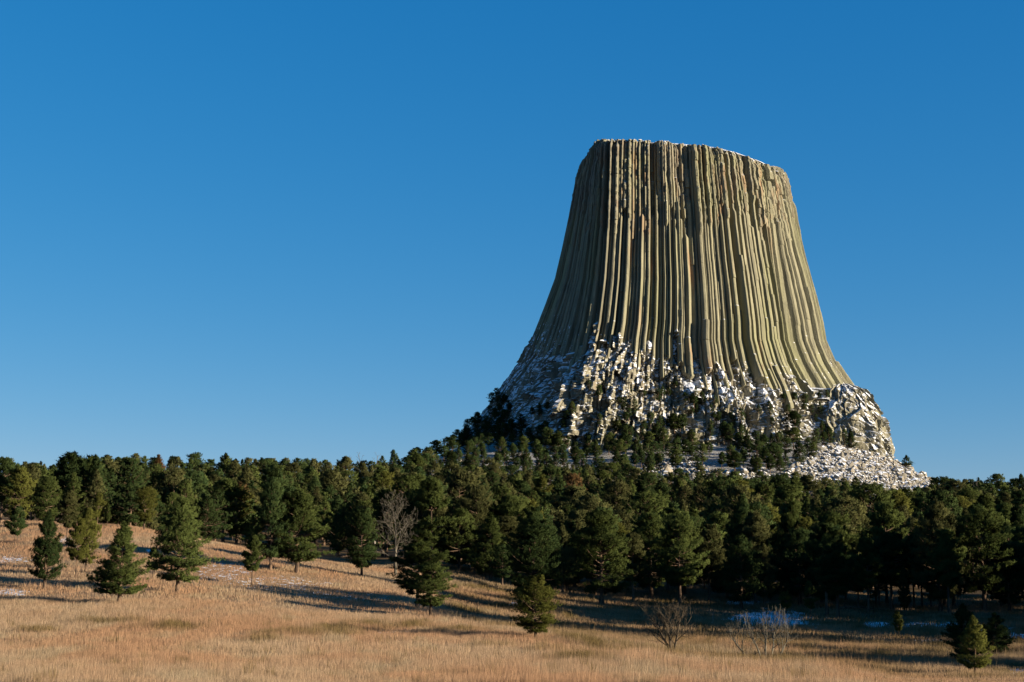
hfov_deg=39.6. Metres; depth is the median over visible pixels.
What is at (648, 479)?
pine tree
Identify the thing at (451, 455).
pine tree
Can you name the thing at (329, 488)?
pine tree
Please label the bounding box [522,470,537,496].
pine tree
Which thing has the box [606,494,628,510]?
pine tree
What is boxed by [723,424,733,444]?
pine tree
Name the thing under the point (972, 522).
pine tree
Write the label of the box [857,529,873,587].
pine tree
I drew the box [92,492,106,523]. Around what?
pine tree
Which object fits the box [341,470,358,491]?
pine tree
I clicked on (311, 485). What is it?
pine tree
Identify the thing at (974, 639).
pine tree
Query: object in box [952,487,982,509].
pine tree
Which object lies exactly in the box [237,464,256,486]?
pine tree
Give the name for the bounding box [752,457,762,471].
pine tree
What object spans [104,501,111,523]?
pine tree
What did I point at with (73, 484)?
pine tree
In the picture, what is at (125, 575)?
pine tree
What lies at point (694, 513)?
pine tree
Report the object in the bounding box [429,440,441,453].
pine tree
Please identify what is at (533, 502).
pine tree
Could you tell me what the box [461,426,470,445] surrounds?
pine tree
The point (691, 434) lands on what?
pine tree
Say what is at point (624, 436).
pine tree
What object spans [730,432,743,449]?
pine tree
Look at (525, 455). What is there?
pine tree
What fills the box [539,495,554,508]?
pine tree
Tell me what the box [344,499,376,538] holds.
pine tree
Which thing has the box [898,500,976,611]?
pine tree
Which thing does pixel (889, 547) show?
pine tree
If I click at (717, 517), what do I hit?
pine tree
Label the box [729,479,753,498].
pine tree
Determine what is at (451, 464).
pine tree
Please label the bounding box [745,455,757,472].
pine tree
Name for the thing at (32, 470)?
pine tree
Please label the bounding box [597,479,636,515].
pine tree
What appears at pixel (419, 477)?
pine tree
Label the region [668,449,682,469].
pine tree
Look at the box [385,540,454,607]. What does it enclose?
pine tree
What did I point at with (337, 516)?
pine tree
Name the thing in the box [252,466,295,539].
pine tree
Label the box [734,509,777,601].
pine tree
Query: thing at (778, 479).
pine tree
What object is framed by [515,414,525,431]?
pine tree
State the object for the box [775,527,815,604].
pine tree
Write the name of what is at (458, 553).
pine tree
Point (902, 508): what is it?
pine tree
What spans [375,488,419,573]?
bare tree
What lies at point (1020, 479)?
pine tree
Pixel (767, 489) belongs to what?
pine tree
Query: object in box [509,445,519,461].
pine tree
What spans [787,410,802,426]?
pine tree
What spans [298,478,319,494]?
pine tree
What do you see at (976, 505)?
pine tree
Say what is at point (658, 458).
pine tree
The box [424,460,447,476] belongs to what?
pine tree
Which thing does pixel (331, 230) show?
sky
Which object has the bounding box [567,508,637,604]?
pine tree
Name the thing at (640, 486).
pine tree
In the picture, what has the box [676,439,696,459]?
pine tree
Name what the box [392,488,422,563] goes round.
pine tree
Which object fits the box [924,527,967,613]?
pine tree
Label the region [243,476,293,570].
pine tree
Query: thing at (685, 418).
pine tree
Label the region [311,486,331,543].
pine tree
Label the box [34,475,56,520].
pine tree
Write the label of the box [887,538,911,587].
pine tree
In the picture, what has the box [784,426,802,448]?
pine tree
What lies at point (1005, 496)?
pine tree
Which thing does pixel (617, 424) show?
pine tree
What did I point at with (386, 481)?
pine tree
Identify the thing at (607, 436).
pine tree
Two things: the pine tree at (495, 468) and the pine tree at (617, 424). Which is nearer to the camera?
the pine tree at (495, 468)
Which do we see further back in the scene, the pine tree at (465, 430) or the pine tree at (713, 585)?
the pine tree at (465, 430)
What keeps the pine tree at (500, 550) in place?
on the ground at (711, 462)
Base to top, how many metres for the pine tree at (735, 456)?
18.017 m
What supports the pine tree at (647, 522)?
on the ground at (711, 462)
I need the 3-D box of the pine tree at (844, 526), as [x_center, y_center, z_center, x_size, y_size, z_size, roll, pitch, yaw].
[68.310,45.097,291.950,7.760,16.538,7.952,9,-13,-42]
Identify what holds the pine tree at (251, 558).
on the ground at (711, 462)
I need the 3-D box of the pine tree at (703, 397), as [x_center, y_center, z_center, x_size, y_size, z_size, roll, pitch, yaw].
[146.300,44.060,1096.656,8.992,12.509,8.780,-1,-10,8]
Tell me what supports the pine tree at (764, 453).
on the ground at (711, 462)
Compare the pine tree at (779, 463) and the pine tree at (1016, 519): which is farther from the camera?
the pine tree at (779, 463)
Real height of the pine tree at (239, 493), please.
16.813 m
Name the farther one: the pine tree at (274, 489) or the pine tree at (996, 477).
the pine tree at (996, 477)
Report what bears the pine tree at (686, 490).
on the ground at (711, 462)
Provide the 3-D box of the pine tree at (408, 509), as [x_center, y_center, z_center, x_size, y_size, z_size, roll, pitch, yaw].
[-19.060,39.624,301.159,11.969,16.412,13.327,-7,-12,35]
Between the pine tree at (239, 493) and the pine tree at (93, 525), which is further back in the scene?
the pine tree at (239, 493)
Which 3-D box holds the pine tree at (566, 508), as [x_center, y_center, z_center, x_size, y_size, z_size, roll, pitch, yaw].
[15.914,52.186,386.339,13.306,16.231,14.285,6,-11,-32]
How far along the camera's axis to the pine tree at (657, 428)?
1073.70 m
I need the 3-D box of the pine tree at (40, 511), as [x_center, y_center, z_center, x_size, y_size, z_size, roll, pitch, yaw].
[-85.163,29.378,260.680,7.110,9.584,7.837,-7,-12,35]
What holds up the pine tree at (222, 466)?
on the ground at (711, 462)
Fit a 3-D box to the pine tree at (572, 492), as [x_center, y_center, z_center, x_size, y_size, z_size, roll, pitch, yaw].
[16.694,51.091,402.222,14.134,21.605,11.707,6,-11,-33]
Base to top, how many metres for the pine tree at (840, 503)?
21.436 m
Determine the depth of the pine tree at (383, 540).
357.68 m
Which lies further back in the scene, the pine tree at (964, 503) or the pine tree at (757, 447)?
the pine tree at (757, 447)
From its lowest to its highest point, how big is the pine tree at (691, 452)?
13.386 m
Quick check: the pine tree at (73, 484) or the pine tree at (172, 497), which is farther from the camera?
the pine tree at (172, 497)
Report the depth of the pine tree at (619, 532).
295.00 m
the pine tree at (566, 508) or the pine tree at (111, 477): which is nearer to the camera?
the pine tree at (111, 477)
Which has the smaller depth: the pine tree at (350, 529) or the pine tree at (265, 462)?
the pine tree at (350, 529)
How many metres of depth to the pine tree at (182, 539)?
159.34 m
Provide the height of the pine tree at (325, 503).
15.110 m
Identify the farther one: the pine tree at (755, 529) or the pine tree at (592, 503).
the pine tree at (592, 503)
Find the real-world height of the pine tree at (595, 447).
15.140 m
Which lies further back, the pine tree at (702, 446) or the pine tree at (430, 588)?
the pine tree at (702, 446)
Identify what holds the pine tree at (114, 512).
on the ground at (711, 462)
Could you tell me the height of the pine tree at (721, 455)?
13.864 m
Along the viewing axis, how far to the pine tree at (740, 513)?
293.24 m
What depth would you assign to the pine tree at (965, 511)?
427.05 m
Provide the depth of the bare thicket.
102.69 m
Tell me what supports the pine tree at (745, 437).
on the ground at (711, 462)
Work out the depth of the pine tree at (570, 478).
647.66 m
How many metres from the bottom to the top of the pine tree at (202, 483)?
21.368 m
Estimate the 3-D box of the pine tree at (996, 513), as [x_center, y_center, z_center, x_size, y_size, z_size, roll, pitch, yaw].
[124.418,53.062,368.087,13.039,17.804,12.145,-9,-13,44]
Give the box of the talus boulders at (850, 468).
[425,440,931,497]
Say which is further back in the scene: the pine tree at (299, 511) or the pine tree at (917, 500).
the pine tree at (917, 500)
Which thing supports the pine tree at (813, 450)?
on the ground at (711, 462)
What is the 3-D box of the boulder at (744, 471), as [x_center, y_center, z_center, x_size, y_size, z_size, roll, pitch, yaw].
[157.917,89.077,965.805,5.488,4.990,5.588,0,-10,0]
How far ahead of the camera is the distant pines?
864.59 m
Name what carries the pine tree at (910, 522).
on the ground at (711, 462)
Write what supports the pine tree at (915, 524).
on the ground at (711, 462)
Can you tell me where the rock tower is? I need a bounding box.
[457,139,895,459]
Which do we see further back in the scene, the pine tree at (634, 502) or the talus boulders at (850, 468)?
the talus boulders at (850, 468)
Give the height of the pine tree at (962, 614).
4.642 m
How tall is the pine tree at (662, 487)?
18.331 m
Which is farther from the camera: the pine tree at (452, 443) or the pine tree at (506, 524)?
the pine tree at (452, 443)
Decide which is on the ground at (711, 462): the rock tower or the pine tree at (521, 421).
the rock tower
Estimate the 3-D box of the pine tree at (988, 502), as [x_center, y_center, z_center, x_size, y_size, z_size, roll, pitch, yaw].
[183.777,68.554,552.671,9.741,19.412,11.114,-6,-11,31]
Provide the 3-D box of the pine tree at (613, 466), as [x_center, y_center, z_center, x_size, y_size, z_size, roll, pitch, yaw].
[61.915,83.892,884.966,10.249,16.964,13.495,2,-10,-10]
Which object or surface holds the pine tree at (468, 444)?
on the ground at (711, 462)
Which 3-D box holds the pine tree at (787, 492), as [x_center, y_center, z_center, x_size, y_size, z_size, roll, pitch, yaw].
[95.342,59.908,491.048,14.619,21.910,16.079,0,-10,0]
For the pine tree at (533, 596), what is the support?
on the ground at (711, 462)
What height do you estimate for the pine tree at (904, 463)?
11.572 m
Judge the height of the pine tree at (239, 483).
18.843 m
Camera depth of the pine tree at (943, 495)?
422.02 m
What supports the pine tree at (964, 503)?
on the ground at (711, 462)
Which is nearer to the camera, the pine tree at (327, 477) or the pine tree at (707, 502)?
the pine tree at (707, 502)
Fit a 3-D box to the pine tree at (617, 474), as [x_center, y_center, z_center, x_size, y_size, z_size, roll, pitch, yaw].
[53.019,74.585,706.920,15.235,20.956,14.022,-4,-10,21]
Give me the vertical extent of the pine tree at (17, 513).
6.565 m
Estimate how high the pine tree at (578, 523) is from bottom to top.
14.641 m
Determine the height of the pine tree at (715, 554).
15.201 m
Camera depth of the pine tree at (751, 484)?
652.44 m
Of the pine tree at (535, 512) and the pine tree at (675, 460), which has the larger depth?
the pine tree at (675, 460)
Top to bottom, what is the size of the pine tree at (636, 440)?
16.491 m
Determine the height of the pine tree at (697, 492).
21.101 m
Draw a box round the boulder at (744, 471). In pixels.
[740,468,748,473]
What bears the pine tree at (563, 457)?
on the ground at (711, 462)
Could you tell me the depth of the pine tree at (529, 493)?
439.61 m
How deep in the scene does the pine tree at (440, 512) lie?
291.00 m
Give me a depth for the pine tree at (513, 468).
815.88 m
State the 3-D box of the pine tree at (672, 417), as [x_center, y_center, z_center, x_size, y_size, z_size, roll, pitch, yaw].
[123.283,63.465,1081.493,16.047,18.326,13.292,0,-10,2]
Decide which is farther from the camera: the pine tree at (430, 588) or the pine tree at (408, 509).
the pine tree at (408, 509)
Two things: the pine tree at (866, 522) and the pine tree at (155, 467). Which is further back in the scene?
the pine tree at (155, 467)
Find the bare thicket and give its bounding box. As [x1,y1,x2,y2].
[725,603,802,657]
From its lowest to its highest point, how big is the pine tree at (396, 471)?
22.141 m
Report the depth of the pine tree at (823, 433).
1078.64 m
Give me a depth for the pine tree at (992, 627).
117.20 m
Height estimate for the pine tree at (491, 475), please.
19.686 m
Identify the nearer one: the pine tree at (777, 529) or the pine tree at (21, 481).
the pine tree at (21, 481)
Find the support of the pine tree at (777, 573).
on the ground at (711, 462)
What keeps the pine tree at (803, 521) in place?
on the ground at (711, 462)
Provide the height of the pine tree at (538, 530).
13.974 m
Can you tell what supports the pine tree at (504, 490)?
on the ground at (711, 462)
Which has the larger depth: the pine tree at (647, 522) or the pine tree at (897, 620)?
the pine tree at (647, 522)
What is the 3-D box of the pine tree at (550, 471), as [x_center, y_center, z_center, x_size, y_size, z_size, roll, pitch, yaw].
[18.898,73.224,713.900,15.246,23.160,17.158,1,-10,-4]
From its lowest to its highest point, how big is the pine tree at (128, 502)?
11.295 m
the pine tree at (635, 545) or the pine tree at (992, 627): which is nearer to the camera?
the pine tree at (992, 627)
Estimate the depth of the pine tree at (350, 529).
343.59 m
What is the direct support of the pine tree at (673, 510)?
on the ground at (711, 462)
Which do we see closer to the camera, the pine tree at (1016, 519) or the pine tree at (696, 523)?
the pine tree at (696, 523)
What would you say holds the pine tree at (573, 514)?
on the ground at (711, 462)
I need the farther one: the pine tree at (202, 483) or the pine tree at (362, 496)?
the pine tree at (202, 483)
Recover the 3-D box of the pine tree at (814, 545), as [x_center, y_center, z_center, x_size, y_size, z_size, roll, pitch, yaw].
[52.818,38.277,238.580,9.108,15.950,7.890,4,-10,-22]
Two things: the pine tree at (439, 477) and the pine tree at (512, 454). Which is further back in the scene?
the pine tree at (512, 454)
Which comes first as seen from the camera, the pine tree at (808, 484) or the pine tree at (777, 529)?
the pine tree at (777, 529)
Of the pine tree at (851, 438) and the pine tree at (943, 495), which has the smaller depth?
the pine tree at (943, 495)
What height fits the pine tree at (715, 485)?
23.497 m
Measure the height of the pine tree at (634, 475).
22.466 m
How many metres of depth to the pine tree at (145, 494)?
256.00 m
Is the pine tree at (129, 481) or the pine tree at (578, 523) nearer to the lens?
the pine tree at (578, 523)
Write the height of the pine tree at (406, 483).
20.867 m
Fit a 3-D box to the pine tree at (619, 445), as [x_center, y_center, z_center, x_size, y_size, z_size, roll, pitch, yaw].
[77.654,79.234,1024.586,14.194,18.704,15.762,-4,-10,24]
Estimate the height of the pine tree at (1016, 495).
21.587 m
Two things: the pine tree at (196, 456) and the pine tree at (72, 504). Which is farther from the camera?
the pine tree at (196, 456)
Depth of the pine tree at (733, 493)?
352.79 m
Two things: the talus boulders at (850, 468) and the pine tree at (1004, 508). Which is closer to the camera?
the pine tree at (1004, 508)
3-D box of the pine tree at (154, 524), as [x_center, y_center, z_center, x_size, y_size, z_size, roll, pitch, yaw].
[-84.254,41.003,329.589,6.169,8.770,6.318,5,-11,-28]
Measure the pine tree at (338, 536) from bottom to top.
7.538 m
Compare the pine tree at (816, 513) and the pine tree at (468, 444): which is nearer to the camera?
the pine tree at (816, 513)
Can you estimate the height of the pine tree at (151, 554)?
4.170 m
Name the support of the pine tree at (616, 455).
on the ground at (711, 462)
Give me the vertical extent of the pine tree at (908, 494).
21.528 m
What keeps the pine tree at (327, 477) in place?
on the ground at (711, 462)
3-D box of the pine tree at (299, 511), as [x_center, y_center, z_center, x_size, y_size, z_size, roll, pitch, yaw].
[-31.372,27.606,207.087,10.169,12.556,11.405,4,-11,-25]
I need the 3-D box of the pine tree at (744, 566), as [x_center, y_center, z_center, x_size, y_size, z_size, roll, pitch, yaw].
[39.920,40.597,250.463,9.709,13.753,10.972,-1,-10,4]
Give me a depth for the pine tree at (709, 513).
355.77 m
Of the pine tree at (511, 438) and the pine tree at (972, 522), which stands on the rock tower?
the pine tree at (511, 438)
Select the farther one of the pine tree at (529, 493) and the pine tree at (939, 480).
the pine tree at (939, 480)
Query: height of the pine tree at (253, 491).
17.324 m
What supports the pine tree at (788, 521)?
on the ground at (711, 462)
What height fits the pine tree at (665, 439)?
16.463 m
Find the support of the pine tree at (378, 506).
on the ground at (711, 462)
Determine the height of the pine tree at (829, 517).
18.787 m
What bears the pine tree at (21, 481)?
on the ground at (711, 462)
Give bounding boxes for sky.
[0,0,1023,490]
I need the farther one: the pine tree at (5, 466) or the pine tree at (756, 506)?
the pine tree at (756, 506)
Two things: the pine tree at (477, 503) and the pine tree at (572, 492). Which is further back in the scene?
the pine tree at (572, 492)
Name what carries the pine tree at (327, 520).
on the ground at (711, 462)
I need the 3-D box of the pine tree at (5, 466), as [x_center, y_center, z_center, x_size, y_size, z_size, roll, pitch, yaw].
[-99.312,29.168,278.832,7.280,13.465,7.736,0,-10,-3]
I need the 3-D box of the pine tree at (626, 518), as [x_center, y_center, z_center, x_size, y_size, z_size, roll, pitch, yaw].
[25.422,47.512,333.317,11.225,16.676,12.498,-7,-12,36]
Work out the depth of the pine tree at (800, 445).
1001.12 m
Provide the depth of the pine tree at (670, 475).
727.42 m
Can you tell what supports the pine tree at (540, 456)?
on the ground at (711, 462)
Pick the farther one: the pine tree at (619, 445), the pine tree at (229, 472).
the pine tree at (619, 445)
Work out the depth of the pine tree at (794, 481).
629.23 m
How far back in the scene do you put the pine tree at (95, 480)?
317.83 m
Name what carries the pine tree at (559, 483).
on the ground at (711, 462)
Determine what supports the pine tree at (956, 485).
on the ground at (711, 462)
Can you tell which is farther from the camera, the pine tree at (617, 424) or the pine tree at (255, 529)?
the pine tree at (617, 424)
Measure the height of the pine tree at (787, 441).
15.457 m
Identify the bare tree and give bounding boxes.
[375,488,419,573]
[634,595,698,648]
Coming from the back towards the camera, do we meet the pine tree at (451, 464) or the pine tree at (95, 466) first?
the pine tree at (451, 464)
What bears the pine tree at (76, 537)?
on the ground at (711, 462)
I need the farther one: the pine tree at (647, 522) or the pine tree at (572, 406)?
the pine tree at (572, 406)
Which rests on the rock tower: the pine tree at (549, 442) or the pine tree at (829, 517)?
the pine tree at (549, 442)
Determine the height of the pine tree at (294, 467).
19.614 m
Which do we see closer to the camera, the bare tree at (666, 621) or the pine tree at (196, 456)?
the bare tree at (666, 621)
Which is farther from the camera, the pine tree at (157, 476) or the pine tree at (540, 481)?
the pine tree at (540, 481)
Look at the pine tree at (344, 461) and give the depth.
882.14 m
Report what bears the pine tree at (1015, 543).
on the ground at (711, 462)
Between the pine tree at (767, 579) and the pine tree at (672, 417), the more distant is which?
the pine tree at (672, 417)
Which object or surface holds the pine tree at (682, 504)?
on the ground at (711, 462)
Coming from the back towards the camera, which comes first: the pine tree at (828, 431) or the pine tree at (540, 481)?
the pine tree at (828, 431)
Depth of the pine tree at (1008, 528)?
334.69 m
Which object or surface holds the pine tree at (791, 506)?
on the ground at (711, 462)
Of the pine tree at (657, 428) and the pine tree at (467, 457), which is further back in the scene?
the pine tree at (657, 428)
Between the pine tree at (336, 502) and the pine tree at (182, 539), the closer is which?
the pine tree at (182, 539)
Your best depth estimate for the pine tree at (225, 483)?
417.28 m
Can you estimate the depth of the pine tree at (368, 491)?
427.71 m
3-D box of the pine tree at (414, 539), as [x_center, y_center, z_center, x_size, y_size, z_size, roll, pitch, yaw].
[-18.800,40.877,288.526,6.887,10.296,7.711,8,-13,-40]
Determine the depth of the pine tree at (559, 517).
317.48 m
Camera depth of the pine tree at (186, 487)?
363.79 m
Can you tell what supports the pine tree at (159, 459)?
on the ground at (711, 462)
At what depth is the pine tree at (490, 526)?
274.05 m
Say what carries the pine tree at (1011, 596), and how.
on the ground at (711, 462)
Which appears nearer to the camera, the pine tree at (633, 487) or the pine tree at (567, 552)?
the pine tree at (567, 552)
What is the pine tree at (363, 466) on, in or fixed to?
on the ground at (711, 462)
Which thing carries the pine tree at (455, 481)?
on the ground at (711, 462)
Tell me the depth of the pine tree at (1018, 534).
304.81 m
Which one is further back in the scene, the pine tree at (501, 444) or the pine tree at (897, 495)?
the pine tree at (501, 444)
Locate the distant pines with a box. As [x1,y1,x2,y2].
[0,374,1023,607]
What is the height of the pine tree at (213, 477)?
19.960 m
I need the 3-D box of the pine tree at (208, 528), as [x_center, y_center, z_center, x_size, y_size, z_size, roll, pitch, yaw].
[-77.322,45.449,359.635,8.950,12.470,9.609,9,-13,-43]
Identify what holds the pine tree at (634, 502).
on the ground at (711, 462)
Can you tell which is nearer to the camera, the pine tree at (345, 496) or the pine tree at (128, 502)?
the pine tree at (128, 502)
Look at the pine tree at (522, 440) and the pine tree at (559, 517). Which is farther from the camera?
the pine tree at (522, 440)
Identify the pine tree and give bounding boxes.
[0,456,20,522]
[0,466,38,517]
[3,505,28,546]
[20,463,41,520]
[26,510,68,589]
[28,476,62,520]
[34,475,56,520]
[49,451,90,496]
[53,472,92,518]
[56,489,80,545]
[64,517,91,577]
[75,507,106,570]
[77,454,118,516]
[78,469,117,521]
[85,520,149,602]
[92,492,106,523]
[98,466,122,523]
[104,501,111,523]
[105,456,155,523]
[110,496,124,522]
[111,483,143,525]
[112,478,136,524]
[131,485,159,529]
[138,492,167,529]
[139,504,162,529]
[145,495,224,591]
[146,547,159,579]
[147,463,168,485]
[147,470,163,517]
[152,454,165,471]
[155,467,198,514]
[158,491,186,530]
[166,479,201,527]
[185,452,203,469]
[185,470,209,496]
[193,496,225,538]
[199,489,239,540]
[204,477,239,542]
[207,473,223,485]
[216,485,258,544]
[218,452,230,474]
[221,481,248,542]
[223,465,241,478]
[234,487,268,530]
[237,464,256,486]
[238,535,265,585]
[241,514,262,544]
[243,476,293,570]
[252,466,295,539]
[255,458,271,476]
[264,488,336,572]
[284,462,304,476]
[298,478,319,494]
[307,475,321,493]
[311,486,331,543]
[313,469,351,492]
[315,496,334,544]
[321,484,338,496]
[321,513,350,555]
[322,512,333,550]
[328,495,346,524]
[329,527,347,556]
[330,490,356,539]
[335,456,352,470]
[340,507,385,575]
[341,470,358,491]
[341,491,372,537]
[342,503,381,557]
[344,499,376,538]
[353,461,371,485]
[361,469,404,514]
[365,486,374,498]
[367,510,400,555]
[370,488,402,556]
[383,474,420,550]
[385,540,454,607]
[387,467,403,497]
[389,449,397,463]
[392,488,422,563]
[393,490,435,563]
[399,473,425,493]
[403,518,434,561]
[404,562,457,616]
[407,477,470,555]
[410,453,425,471]
[419,489,461,562]
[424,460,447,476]
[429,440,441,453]
[433,474,457,496]
[434,507,487,571]
[436,466,490,558]
[443,436,460,452]
[443,451,460,464]
[443,460,458,471]
[450,484,499,572]
[459,452,474,465]
[460,511,509,581]
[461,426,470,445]
[462,440,474,459]
[477,483,521,533]
[481,471,499,492]
[484,462,503,482]
[484,493,531,578]
[488,544,515,585]
[492,515,522,578]
[493,437,506,455]
[493,482,517,498]
[493,516,571,607]
[503,464,522,475]
[505,430,519,447]
[508,574,562,636]
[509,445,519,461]
[510,479,530,497]
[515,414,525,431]
[515,435,529,451]
[515,499,550,571]
[518,506,543,558]
[520,446,532,465]
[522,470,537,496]
[522,489,543,510]
[531,474,553,499]
[534,453,545,466]
[535,464,561,485]
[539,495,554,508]
[542,428,555,449]
[547,520,587,590]
[548,484,584,514]
[548,523,580,592]
[550,431,564,444]
[550,476,565,507]
[552,513,563,533]
[557,509,596,583]
[559,453,569,467]
[562,504,575,521]
[563,473,587,489]
[567,401,577,413]
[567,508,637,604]
[568,446,582,467]
[569,493,609,518]
[569,518,598,587]
[582,432,593,451]
[591,440,602,455]
[591,469,611,483]
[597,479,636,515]
[602,432,614,454]
[603,523,629,571]
[605,462,617,476]
[605,471,626,483]
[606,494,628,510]
[610,439,629,457]
[610,448,619,467]
[611,419,621,436]
[612,509,637,531]
[617,532,649,599]
[619,432,632,453]
[620,397,627,410]
[620,490,670,529]
[622,511,676,597]
[625,469,643,484]
[627,478,642,517]
[630,433,642,449]
[630,510,656,577]
[634,480,654,499]
[635,472,659,492]
[640,431,655,447]
[650,511,710,601]
[651,420,662,441]
[651,516,682,590]
[652,511,712,595]
[653,453,662,470]
[653,481,671,500]
[657,427,671,446]
[664,413,681,436]
[664,472,677,492]
[666,506,681,515]
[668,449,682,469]
[669,478,685,501]
[669,485,703,511]
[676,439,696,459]
[680,413,687,429]
[680,498,688,512]
[684,484,716,516]
[685,445,697,460]
[686,428,699,446]
[686,523,728,601]
[688,509,699,525]
[695,443,708,464]
[695,478,739,512]
[696,391,706,405]
[698,494,718,518]
[698,510,730,541]
[705,504,718,520]
[705,537,744,599]
[706,484,769,529]
[712,533,766,609]
[717,451,726,468]
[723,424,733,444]
[724,451,744,471]
[724,492,758,578]
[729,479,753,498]
[729,502,776,578]
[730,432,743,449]
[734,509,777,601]
[742,429,750,446]
[742,478,754,486]
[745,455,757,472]
[747,543,785,601]
[748,543,779,604]
[749,440,763,457]
[749,483,781,521]
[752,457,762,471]
[759,447,772,468]
[760,473,791,499]
[761,502,786,554]
[763,456,776,473]
[769,512,805,598]
[770,520,806,580]
[771,484,807,516]
[774,453,785,471]
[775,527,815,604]
[779,437,792,453]
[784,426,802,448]
[785,500,801,516]
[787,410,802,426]
[789,476,809,495]
[793,443,807,461]
[796,515,812,573]
[798,474,824,495]
[799,497,810,516]
[800,498,837,521]
[801,523,827,602]
[802,511,868,601]
[803,522,851,615]
[805,442,819,455]
[806,494,820,518]
[818,431,827,444]
[818,495,868,530]
[824,426,835,442]
[841,524,856,599]
[843,481,896,530]
[845,429,858,448]
[850,476,860,488]
[856,516,872,529]
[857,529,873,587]
[865,501,908,603]
[869,530,918,609]
[885,488,913,515]
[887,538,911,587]
[889,505,910,533]
[891,610,903,635]
[896,516,920,586]
[897,566,911,616]
[898,486,916,514]
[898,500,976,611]
[899,455,912,466]
[903,533,931,607]
[906,520,919,588]
[907,491,929,513]
[918,489,962,521]
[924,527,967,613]
[928,476,949,489]
[940,479,972,504]
[940,602,994,658]
[950,505,1016,611]
[951,495,975,510]
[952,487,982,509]
[957,615,997,670]
[961,508,979,529]
[967,503,986,511]
[973,493,995,509]
[982,511,1011,538]
[982,612,1018,653]
[984,543,1023,611]
[986,540,1023,604]
[987,473,1006,494]
[993,492,1014,507]
[994,501,1013,523]
[1001,525,1023,558]
[1004,504,1023,528]
[1007,490,1023,525]
[1009,527,1023,598]
[1015,474,1023,489]
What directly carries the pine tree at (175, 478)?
on the ground at (711, 462)
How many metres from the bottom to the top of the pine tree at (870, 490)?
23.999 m
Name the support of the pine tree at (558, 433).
on the rock tower
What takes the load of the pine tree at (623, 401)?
on the rock tower
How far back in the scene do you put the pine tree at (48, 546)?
159.90 m
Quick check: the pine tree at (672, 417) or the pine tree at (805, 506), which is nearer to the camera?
the pine tree at (805, 506)
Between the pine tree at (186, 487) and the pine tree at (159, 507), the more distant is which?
the pine tree at (186, 487)
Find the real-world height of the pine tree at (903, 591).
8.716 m
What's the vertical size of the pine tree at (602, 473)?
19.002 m
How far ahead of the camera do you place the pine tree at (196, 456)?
845.82 m
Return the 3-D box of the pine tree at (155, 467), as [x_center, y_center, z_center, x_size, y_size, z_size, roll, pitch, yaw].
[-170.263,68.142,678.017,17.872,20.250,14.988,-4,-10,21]
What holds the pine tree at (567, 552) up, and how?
on the ground at (711, 462)
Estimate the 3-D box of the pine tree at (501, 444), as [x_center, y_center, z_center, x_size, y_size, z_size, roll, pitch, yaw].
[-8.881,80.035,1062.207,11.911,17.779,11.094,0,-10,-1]
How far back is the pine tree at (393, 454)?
984.76 m
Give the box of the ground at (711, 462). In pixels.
[0,440,1023,671]
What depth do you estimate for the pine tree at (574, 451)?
997.59 m
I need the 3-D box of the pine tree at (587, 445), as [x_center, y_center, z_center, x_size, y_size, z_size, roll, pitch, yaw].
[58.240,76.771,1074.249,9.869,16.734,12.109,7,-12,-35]
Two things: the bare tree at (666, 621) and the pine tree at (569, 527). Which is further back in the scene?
the pine tree at (569, 527)
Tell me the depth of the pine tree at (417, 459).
860.20 m
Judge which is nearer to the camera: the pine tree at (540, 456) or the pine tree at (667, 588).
the pine tree at (667, 588)
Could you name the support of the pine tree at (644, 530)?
on the ground at (711, 462)
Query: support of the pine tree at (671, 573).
on the ground at (711, 462)
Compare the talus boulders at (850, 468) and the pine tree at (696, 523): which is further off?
the talus boulders at (850, 468)
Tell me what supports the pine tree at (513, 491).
on the ground at (711, 462)
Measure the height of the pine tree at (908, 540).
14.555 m
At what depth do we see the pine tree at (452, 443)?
1081.69 m
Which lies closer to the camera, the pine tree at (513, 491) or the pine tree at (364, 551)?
the pine tree at (364, 551)
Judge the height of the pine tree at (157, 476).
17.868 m
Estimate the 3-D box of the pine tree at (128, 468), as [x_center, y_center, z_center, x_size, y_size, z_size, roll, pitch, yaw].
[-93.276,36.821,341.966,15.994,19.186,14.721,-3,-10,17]
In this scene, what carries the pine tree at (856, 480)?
on the ground at (711, 462)
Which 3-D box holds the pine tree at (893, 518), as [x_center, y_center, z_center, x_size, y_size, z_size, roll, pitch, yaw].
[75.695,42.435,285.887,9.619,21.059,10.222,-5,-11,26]
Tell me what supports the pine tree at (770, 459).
on the ground at (711, 462)
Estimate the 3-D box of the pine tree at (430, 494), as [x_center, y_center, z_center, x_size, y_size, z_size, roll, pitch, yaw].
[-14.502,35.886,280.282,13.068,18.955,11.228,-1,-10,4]
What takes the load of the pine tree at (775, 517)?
on the ground at (711, 462)
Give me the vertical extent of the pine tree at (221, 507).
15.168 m
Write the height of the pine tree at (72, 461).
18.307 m
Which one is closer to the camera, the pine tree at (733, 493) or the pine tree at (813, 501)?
the pine tree at (733, 493)
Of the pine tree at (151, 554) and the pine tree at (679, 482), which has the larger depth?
the pine tree at (679, 482)
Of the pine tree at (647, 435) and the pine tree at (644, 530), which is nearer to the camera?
the pine tree at (644, 530)
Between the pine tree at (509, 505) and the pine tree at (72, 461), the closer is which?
the pine tree at (509, 505)
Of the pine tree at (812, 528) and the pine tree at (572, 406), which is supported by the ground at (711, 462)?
the pine tree at (812, 528)
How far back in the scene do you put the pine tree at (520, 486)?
544.82 m

